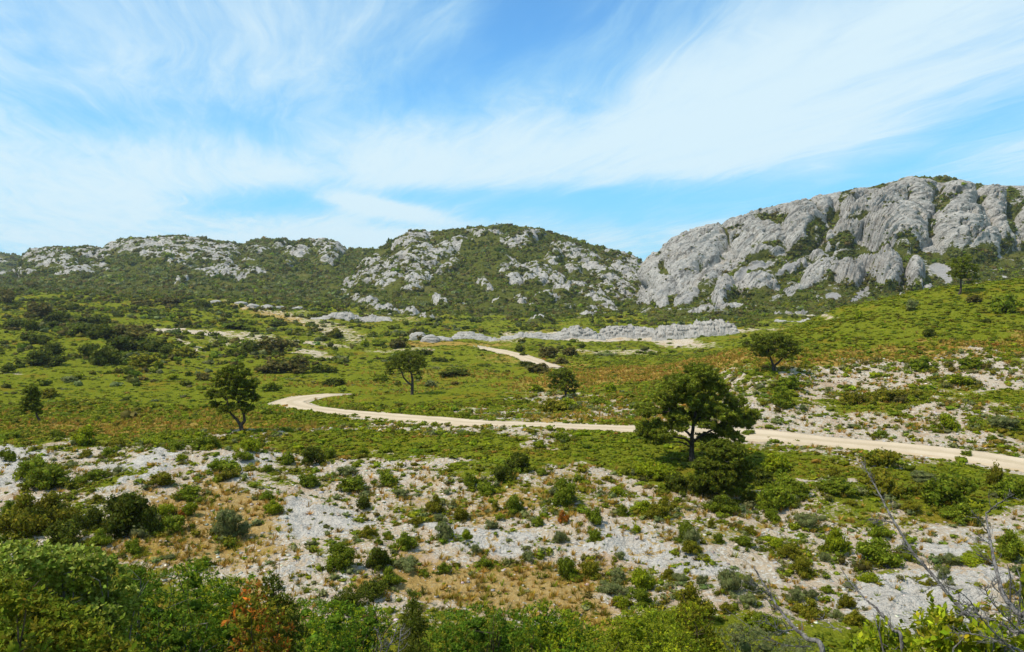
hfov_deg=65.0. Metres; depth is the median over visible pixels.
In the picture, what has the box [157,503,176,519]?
shrub
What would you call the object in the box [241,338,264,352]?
shrub
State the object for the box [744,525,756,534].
shrub
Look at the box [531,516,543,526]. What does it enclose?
shrub
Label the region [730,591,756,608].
shrub
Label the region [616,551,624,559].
shrub
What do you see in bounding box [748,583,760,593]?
shrub
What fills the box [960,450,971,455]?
shrub
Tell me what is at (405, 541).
shrub
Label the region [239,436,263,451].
shrub
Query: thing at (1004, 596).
dead shrub
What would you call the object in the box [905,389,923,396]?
shrub
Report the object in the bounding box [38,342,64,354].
shrub
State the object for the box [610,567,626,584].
shrub
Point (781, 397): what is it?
shrub
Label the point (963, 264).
pine tree
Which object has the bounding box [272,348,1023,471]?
track
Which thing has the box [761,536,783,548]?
shrub
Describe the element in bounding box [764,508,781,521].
shrub
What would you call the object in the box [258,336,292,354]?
shrub
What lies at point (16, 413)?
heath cover
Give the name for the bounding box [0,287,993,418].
valley bushes
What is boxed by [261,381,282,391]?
shrub
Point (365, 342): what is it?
shrub
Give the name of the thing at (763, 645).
bush
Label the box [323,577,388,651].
bush
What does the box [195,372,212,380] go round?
shrub
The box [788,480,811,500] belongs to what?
shrub
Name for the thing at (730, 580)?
shrub
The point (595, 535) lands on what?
shrub
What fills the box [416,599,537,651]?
bush
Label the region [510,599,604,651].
bush
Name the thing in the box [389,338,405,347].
shrub
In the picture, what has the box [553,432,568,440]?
shrub
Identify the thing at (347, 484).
shrub
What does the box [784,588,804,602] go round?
shrub
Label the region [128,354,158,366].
shrub
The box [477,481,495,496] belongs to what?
shrub
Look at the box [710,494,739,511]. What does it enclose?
shrub
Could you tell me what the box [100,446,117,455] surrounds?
shrub
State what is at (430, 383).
shrub
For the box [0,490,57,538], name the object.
shrub
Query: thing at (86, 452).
shrub
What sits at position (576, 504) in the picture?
loose stones
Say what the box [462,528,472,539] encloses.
shrub
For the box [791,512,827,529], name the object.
shrub
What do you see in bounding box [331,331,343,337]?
shrub
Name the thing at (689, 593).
shrub
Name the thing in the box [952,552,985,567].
shrub
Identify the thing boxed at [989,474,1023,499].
shrub
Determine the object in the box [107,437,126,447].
shrub
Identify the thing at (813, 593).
shrub
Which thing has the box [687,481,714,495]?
shrub
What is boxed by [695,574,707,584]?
shrub
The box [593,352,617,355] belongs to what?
shrub
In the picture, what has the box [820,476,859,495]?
shrub
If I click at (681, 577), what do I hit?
shrub
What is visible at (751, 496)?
shrub
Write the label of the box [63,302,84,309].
shrub
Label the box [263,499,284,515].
shrub
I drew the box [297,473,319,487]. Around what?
shrub
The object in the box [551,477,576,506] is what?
shrub
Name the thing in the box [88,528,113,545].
shrub
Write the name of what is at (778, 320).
rock outcrop
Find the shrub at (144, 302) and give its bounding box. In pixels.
[130,299,158,306]
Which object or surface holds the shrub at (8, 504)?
on the ground at (912, 599)
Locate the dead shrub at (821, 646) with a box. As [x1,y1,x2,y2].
[747,566,825,651]
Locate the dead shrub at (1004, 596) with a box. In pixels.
[964,489,1023,617]
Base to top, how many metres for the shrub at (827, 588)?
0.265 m
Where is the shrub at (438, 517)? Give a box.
[433,514,448,521]
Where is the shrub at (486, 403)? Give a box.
[480,400,491,405]
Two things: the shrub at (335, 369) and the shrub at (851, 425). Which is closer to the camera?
the shrub at (851, 425)
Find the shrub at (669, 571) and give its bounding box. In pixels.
[663,567,674,577]
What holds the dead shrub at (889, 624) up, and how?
on the ground at (912, 599)
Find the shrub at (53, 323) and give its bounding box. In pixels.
[47,320,60,326]
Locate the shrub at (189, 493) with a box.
[176,483,202,501]
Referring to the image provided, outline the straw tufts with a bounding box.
[0,344,1023,626]
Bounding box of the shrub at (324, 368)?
[310,362,333,372]
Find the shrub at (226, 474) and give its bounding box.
[216,468,237,480]
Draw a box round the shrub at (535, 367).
[524,363,549,373]
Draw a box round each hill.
[0,254,17,274]
[340,225,642,323]
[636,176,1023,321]
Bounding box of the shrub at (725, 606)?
[718,601,734,613]
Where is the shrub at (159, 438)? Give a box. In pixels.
[139,434,170,444]
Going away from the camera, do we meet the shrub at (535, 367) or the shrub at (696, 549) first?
the shrub at (696, 549)
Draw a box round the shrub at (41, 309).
[22,301,54,318]
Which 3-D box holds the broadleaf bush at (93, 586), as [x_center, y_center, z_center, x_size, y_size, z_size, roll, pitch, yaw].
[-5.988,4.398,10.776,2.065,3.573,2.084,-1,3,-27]
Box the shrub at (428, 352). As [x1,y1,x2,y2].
[415,348,433,355]
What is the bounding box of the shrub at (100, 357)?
[88,342,124,365]
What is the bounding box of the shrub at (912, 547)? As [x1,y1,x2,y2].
[894,542,918,552]
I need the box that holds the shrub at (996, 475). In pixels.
[985,460,1003,484]
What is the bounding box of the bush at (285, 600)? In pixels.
[260,561,311,651]
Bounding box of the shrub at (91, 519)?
[71,505,104,530]
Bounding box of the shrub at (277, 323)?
[268,320,288,326]
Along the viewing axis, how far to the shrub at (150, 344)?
151.03 m
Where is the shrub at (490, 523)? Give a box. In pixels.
[484,519,497,529]
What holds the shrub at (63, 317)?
on the ground at (912, 599)
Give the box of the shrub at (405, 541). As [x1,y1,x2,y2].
[390,531,418,551]
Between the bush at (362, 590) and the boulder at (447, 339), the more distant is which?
the boulder at (447, 339)
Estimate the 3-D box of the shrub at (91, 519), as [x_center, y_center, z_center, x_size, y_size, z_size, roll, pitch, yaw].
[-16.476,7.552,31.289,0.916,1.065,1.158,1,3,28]
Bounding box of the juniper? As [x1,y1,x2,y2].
[395,588,432,651]
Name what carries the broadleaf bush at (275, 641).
on the ground at (912, 599)
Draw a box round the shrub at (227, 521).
[210,507,251,543]
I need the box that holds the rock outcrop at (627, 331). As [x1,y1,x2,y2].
[599,324,653,338]
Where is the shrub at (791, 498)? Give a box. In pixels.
[763,478,796,507]
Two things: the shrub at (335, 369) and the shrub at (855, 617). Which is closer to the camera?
the shrub at (855, 617)
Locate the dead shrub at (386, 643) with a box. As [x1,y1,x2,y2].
[371,623,412,651]
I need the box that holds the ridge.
[4,235,369,305]
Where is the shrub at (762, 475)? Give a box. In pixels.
[751,466,773,485]
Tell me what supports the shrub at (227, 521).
on the ground at (912, 599)
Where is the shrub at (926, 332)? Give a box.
[922,327,936,336]
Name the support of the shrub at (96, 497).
on the ground at (912, 599)
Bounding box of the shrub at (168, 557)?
[159,554,175,560]
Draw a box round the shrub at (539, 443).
[532,440,546,447]
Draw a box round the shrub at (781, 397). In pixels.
[768,386,793,408]
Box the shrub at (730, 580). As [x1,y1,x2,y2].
[715,566,753,594]
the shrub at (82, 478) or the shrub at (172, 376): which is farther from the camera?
the shrub at (172, 376)
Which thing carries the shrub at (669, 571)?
on the ground at (912, 599)
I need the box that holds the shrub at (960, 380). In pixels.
[945,373,974,385]
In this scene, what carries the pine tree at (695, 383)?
on the ground at (912, 599)
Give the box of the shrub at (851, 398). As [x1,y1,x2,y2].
[843,391,860,405]
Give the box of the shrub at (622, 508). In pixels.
[617,503,627,515]
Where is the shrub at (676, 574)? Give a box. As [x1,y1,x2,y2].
[672,572,685,579]
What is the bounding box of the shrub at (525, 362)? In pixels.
[518,360,532,365]
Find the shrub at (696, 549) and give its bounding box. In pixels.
[682,540,701,554]
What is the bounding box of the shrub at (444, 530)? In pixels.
[435,521,452,539]
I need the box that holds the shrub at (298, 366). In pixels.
[278,357,310,373]
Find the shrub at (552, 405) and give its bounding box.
[535,398,568,412]
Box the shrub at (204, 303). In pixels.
[194,299,210,306]
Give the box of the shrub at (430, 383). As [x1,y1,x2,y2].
[424,380,438,386]
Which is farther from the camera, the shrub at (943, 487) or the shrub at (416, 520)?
the shrub at (943, 487)
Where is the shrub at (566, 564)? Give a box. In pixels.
[556,556,576,580]
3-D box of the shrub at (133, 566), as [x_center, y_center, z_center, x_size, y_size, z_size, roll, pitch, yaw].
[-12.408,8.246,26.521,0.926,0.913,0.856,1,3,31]
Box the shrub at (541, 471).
[536,468,546,475]
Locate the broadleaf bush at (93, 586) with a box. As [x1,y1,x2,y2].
[0,538,148,650]
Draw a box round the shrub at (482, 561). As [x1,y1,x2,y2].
[476,557,491,566]
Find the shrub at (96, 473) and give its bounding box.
[84,468,110,480]
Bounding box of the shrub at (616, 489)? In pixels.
[610,486,626,495]
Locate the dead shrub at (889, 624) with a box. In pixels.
[817,567,903,651]
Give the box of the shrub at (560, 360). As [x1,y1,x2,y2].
[552,357,568,363]
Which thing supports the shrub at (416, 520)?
on the ground at (912, 599)
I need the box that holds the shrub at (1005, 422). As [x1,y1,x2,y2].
[985,413,1019,429]
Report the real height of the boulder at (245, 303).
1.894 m
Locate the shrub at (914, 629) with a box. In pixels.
[911,625,930,636]
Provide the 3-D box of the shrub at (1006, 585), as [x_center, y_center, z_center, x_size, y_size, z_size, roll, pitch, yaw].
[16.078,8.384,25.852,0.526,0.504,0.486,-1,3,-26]
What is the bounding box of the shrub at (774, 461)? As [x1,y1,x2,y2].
[761,451,791,471]
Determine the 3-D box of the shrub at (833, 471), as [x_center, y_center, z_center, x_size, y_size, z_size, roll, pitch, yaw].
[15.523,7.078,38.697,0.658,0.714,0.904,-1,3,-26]
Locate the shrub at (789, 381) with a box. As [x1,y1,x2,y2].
[776,374,806,389]
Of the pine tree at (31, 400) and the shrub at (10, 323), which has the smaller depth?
the pine tree at (31, 400)
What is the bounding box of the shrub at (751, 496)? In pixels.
[742,487,757,503]
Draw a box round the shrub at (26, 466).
[11,454,48,479]
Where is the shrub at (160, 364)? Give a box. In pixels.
[153,360,163,368]
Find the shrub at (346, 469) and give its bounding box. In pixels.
[336,464,357,476]
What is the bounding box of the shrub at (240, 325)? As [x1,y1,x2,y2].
[219,321,250,329]
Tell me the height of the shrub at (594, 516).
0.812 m
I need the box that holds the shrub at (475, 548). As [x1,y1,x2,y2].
[470,543,482,554]
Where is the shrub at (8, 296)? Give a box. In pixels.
[0,288,15,303]
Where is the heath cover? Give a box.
[0,341,1023,651]
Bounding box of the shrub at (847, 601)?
[837,593,857,608]
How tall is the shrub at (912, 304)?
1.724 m
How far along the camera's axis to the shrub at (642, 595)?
24.29 m
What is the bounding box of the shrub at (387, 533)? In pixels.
[382,530,394,537]
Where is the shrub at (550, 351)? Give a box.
[538,345,560,357]
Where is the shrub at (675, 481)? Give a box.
[663,472,689,491]
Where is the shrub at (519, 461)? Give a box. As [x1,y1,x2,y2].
[506,450,530,472]
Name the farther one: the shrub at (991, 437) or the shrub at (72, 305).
the shrub at (72, 305)
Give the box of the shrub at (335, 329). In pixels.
[327,327,343,337]
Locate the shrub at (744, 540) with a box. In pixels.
[733,535,756,546]
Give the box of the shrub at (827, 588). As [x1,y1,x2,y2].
[822,584,834,593]
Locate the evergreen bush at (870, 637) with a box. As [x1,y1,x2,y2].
[838,613,920,651]
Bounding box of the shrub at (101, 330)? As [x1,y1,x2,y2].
[84,322,120,339]
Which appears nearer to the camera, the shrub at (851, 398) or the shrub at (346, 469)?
the shrub at (346, 469)
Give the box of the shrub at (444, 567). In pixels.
[438,562,451,573]
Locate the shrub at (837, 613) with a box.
[833,609,843,617]
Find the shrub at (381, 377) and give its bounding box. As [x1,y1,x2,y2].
[370,374,390,382]
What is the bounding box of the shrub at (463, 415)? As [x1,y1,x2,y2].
[460,411,470,418]
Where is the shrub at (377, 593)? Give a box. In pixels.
[366,580,385,598]
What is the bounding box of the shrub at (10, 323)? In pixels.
[1,318,20,327]
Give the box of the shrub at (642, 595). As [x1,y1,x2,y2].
[633,587,654,606]
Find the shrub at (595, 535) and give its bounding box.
[588,529,601,541]
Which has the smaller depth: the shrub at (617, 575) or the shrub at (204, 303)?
the shrub at (617, 575)
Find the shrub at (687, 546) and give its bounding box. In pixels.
[682,539,697,551]
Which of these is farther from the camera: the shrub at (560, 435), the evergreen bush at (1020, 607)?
the shrub at (560, 435)
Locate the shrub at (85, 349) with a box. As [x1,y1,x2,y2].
[77,342,99,356]
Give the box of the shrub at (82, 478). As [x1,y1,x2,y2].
[69,475,86,483]
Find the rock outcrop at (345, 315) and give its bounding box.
[306,311,392,321]
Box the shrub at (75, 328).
[65,322,90,335]
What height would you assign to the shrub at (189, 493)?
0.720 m
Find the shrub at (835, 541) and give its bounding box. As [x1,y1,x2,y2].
[824,527,850,553]
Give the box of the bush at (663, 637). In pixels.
[591,603,708,651]
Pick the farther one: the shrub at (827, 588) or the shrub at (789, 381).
the shrub at (789, 381)
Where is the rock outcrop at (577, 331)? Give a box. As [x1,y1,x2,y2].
[499,325,605,340]
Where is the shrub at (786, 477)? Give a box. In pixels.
[773,471,801,487]
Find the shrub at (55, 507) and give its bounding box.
[34,490,84,527]
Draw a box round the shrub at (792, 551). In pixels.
[778,542,803,560]
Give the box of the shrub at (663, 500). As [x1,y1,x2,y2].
[657,495,673,512]
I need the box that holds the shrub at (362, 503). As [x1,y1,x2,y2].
[355,493,371,509]
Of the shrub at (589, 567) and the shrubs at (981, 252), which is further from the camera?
the shrubs at (981, 252)
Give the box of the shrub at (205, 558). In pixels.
[194,555,212,568]
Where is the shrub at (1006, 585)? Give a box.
[1003,579,1019,594]
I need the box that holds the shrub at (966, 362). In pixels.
[957,356,984,369]
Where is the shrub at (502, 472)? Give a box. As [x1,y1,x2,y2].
[491,461,513,481]
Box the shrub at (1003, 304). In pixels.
[990,292,1023,313]
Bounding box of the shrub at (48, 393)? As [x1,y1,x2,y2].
[40,388,58,398]
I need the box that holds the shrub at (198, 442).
[190,432,221,450]
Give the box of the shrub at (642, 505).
[628,499,650,515]
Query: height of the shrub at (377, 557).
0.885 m
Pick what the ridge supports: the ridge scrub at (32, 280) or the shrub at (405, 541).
the ridge scrub at (32, 280)
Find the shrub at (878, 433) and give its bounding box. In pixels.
[872,429,886,436]
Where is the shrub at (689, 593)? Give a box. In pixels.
[674,581,717,622]
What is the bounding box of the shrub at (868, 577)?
[855,572,879,583]
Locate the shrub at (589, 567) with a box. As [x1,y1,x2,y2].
[580,560,601,578]
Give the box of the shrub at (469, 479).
[463,471,476,487]
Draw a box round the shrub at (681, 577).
[673,573,684,581]
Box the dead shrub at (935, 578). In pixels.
[857,458,1008,642]
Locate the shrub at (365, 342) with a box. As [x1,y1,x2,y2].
[360,338,369,346]
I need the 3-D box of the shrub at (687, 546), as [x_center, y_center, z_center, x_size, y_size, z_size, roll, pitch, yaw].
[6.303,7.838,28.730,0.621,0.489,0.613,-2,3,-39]
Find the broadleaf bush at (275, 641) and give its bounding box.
[220,579,297,651]
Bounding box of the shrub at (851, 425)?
[846,423,861,427]
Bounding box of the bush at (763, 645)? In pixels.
[712,610,818,651]
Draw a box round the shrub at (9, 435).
[1,431,20,439]
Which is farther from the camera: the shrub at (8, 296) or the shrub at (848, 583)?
the shrub at (8, 296)
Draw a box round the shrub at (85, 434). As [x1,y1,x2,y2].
[70,424,95,444]
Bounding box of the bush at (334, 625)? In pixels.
[285,596,399,651]
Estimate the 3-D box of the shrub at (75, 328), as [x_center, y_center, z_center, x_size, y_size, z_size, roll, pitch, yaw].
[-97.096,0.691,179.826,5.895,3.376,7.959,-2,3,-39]
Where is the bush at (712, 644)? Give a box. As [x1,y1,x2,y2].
[656,591,738,651]
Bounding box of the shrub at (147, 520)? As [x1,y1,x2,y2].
[130,503,160,534]
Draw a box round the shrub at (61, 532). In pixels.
[42,518,82,546]
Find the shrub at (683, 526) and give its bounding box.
[678,520,695,542]
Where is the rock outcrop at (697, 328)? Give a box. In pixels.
[651,319,739,340]
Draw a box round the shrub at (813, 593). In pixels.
[802,587,820,598]
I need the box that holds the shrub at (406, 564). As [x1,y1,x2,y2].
[392,554,417,572]
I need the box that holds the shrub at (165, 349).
[155,344,181,357]
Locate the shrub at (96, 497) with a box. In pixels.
[91,494,104,500]
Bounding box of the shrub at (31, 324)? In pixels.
[19,319,38,330]
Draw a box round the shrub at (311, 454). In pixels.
[300,445,326,464]
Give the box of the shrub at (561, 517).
[558,510,569,523]
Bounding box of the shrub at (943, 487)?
[916,469,981,505]
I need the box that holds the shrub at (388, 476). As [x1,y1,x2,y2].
[378,469,399,486]
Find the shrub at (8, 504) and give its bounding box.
[0,499,17,515]
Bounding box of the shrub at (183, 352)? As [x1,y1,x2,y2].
[169,346,198,357]
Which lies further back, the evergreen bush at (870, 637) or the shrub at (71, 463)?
the shrub at (71, 463)
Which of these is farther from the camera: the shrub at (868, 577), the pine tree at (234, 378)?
the pine tree at (234, 378)
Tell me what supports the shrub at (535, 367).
on the ground at (912, 599)
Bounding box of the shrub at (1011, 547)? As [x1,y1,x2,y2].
[996,529,1023,560]
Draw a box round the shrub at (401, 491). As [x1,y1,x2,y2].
[395,487,410,496]
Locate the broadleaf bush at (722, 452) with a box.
[681,438,759,496]
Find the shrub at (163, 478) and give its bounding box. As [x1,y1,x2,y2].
[145,470,174,485]
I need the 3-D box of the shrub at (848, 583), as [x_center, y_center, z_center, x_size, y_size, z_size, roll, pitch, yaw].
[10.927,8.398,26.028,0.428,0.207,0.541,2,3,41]
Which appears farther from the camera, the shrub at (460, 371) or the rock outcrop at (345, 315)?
the rock outcrop at (345, 315)
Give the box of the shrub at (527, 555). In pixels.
[522,550,532,561]
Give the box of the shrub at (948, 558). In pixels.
[935,552,962,565]
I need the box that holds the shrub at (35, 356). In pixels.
[24,348,53,365]
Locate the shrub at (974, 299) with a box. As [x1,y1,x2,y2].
[966,295,982,302]
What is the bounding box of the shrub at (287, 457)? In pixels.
[281,450,295,465]
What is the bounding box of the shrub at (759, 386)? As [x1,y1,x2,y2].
[754,384,765,388]
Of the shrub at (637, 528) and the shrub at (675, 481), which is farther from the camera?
the shrub at (675, 481)
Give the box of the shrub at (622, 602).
[612,595,629,609]
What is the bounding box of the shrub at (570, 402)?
[562,397,576,406]
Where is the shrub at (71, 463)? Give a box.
[64,461,78,467]
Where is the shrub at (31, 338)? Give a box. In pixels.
[17,332,53,344]
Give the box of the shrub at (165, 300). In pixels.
[157,297,180,303]
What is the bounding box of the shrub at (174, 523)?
[159,513,185,533]
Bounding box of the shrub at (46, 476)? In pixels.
[22,461,72,490]
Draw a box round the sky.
[0,0,1023,261]
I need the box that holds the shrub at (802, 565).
[791,555,816,578]
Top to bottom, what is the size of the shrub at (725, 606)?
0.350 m
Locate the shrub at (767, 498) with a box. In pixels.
[755,485,786,512]
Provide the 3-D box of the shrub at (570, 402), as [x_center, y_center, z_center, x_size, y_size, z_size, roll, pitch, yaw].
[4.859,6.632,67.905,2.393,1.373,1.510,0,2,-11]
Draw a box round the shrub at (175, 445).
[167,440,186,450]
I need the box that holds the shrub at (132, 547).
[124,538,141,555]
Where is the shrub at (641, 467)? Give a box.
[632,459,661,476]
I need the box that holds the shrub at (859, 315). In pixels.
[853,310,863,318]
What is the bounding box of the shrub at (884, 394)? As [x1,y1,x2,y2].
[870,387,910,400]
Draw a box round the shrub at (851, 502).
[844,499,857,505]
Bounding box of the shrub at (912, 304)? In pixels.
[906,299,919,309]
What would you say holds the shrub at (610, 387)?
on the ground at (912, 599)
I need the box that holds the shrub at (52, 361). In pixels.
[42,354,67,366]
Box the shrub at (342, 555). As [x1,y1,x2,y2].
[325,541,356,572]
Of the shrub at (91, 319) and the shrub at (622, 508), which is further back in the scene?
the shrub at (91, 319)
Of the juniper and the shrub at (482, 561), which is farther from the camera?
the shrub at (482, 561)
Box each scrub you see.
[0,234,486,313]
[0,252,21,274]
[0,278,1023,651]
[0,313,1023,628]
[317,223,643,322]
[558,278,1023,410]
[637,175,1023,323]
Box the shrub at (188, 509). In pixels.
[181,500,197,515]
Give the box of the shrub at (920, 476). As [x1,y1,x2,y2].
[910,469,935,482]
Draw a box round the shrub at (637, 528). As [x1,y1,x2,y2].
[632,524,640,533]
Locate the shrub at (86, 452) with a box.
[81,449,92,456]
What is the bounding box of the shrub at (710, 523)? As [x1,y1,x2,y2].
[707,518,714,527]
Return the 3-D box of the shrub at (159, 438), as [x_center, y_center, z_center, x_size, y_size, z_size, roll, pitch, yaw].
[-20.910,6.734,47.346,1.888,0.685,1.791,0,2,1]
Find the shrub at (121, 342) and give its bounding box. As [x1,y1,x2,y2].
[102,334,138,351]
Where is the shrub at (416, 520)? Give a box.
[408,516,421,525]
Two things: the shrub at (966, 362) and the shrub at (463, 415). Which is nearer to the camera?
the shrub at (463, 415)
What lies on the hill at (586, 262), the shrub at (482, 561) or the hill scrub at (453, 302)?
the hill scrub at (453, 302)
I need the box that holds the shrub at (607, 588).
[597,579,628,594]
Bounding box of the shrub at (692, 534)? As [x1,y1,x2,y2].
[681,526,700,543]
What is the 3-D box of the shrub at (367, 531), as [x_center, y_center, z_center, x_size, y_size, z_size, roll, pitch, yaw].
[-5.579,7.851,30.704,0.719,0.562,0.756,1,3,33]
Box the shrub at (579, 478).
[572,474,584,481]
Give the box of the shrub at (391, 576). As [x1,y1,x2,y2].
[383,565,402,587]
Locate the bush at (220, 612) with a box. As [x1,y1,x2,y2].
[144,558,273,651]
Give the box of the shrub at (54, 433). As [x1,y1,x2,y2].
[49,429,65,438]
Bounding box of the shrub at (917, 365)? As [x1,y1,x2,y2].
[908,356,940,371]
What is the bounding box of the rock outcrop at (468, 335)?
[452,331,498,340]
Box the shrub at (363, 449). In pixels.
[358,445,368,452]
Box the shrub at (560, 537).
[553,530,569,542]
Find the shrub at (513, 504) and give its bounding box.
[505,494,525,514]
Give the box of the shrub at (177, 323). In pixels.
[173,319,192,326]
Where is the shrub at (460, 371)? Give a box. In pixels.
[438,368,470,375]
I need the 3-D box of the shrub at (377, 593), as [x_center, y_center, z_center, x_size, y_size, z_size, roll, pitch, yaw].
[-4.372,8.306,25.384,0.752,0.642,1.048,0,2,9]
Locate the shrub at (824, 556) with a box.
[818,551,833,562]
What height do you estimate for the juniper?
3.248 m
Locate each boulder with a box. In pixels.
[234,301,247,304]
[247,303,258,307]
[409,332,425,339]
[420,334,439,342]
[441,337,452,340]
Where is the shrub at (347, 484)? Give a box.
[335,474,367,492]
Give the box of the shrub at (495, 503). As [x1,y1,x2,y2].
[491,500,499,509]
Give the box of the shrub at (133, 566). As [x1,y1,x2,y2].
[121,562,149,587]
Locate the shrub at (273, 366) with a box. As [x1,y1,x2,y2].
[254,360,289,373]
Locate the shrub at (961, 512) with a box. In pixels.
[937,502,980,524]
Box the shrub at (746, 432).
[741,429,754,434]
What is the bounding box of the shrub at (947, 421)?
[936,413,961,432]
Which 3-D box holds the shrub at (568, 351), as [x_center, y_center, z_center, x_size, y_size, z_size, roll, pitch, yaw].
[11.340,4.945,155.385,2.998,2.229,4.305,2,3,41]
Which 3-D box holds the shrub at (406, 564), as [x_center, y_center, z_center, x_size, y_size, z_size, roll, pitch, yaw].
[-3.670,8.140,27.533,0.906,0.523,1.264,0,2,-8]
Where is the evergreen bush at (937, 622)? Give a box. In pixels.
[903,588,1023,651]
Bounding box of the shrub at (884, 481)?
[863,465,904,498]
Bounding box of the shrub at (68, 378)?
[61,375,77,382]
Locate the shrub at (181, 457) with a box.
[175,453,188,460]
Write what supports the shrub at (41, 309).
on the ground at (912, 599)
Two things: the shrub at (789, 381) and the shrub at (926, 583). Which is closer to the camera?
the shrub at (926, 583)
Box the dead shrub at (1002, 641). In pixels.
[946,576,1023,651]
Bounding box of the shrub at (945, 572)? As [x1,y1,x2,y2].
[933,564,950,578]
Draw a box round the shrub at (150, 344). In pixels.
[136,336,172,352]
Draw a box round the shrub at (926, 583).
[922,577,937,586]
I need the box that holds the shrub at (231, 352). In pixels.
[224,347,247,357]
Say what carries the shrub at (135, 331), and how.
on the ground at (912, 599)
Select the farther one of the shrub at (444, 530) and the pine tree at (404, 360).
the pine tree at (404, 360)
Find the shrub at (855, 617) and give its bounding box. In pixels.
[844,609,865,626]
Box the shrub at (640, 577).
[631,565,656,589]
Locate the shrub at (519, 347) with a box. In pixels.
[515,344,524,351]
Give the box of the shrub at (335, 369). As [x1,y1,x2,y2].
[330,365,338,372]
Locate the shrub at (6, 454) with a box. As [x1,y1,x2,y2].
[0,447,16,461]
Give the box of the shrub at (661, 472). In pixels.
[645,463,679,480]
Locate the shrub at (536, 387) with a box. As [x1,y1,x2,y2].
[527,384,544,391]
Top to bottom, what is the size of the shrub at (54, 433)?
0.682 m
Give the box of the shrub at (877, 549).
[854,536,905,568]
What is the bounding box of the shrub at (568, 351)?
[562,347,577,355]
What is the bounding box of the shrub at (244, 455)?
[235,450,253,460]
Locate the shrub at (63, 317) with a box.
[42,310,70,322]
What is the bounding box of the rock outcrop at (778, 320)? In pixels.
[774,318,808,321]
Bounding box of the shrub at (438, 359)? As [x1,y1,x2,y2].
[430,357,447,361]
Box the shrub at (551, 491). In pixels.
[548,487,558,495]
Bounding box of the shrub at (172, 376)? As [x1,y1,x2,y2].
[166,374,179,378]
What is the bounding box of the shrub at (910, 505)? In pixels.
[898,499,921,511]
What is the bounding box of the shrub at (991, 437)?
[985,434,998,441]
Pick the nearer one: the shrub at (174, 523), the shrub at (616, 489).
the shrub at (174, 523)
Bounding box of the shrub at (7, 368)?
[0,363,20,372]
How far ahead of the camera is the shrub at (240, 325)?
208.05 m
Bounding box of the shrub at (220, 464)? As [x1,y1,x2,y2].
[207,455,241,471]
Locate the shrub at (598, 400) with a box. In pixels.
[587,397,606,403]
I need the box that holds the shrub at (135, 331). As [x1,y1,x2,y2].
[112,322,154,339]
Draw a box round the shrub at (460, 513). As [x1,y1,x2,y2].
[452,506,468,520]
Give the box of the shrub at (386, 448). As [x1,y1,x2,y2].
[379,445,393,452]
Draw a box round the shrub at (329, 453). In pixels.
[323,447,335,457]
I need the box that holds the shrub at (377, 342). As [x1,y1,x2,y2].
[370,339,386,345]
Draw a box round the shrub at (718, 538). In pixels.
[713,532,724,543]
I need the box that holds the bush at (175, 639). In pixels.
[114,566,240,651]
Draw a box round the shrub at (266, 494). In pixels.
[258,490,275,500]
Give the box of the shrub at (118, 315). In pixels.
[112,313,124,317]
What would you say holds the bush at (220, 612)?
on the ground at (912, 599)
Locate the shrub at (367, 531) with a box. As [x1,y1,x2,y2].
[359,525,377,538]
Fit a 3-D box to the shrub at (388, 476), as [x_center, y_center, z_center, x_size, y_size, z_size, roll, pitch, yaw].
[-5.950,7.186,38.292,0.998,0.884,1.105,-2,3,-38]
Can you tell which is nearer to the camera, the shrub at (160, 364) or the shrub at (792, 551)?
the shrub at (792, 551)
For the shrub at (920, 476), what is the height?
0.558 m
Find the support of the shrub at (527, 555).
on the ground at (912, 599)
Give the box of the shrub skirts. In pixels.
[0,360,1023,642]
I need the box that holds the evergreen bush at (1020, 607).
[1007,543,1023,640]
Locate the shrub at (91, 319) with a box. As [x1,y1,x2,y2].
[75,316,110,323]
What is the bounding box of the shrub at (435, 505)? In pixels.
[425,493,446,512]
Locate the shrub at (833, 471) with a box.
[827,465,841,477]
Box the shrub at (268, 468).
[262,465,273,471]
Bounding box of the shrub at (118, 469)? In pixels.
[112,465,122,472]
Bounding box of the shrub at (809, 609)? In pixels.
[793,597,828,619]
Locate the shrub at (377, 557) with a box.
[366,546,390,571]
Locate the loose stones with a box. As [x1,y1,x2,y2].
[0,344,1023,628]
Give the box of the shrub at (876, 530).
[866,520,892,537]
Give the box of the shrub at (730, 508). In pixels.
[708,494,741,513]
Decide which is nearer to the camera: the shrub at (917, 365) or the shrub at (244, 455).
the shrub at (244, 455)
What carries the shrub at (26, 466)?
on the ground at (912, 599)
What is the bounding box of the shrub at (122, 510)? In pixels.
[101,491,149,538]
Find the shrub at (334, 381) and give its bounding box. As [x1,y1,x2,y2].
[321,377,345,385]
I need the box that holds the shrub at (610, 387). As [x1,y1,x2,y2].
[604,382,616,392]
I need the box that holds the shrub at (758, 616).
[749,611,783,633]
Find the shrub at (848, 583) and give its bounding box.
[842,581,855,587]
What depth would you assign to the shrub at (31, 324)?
181.20 m
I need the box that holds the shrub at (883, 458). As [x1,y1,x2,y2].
[860,447,903,467]
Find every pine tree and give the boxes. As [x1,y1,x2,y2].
[18,383,43,420]
[203,361,261,430]
[384,349,426,394]
[546,367,579,396]
[633,362,760,460]
[739,332,803,370]
[945,253,980,294]
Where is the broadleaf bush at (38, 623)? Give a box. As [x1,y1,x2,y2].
[0,571,150,651]
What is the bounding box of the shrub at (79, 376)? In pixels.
[73,373,84,378]
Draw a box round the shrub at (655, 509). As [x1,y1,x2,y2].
[645,502,669,518]
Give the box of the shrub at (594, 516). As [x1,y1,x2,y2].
[585,506,603,525]
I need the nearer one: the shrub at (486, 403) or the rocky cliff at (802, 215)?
the shrub at (486, 403)
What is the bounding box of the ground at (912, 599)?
[0,279,1023,651]
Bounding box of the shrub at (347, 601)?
[332,592,361,609]

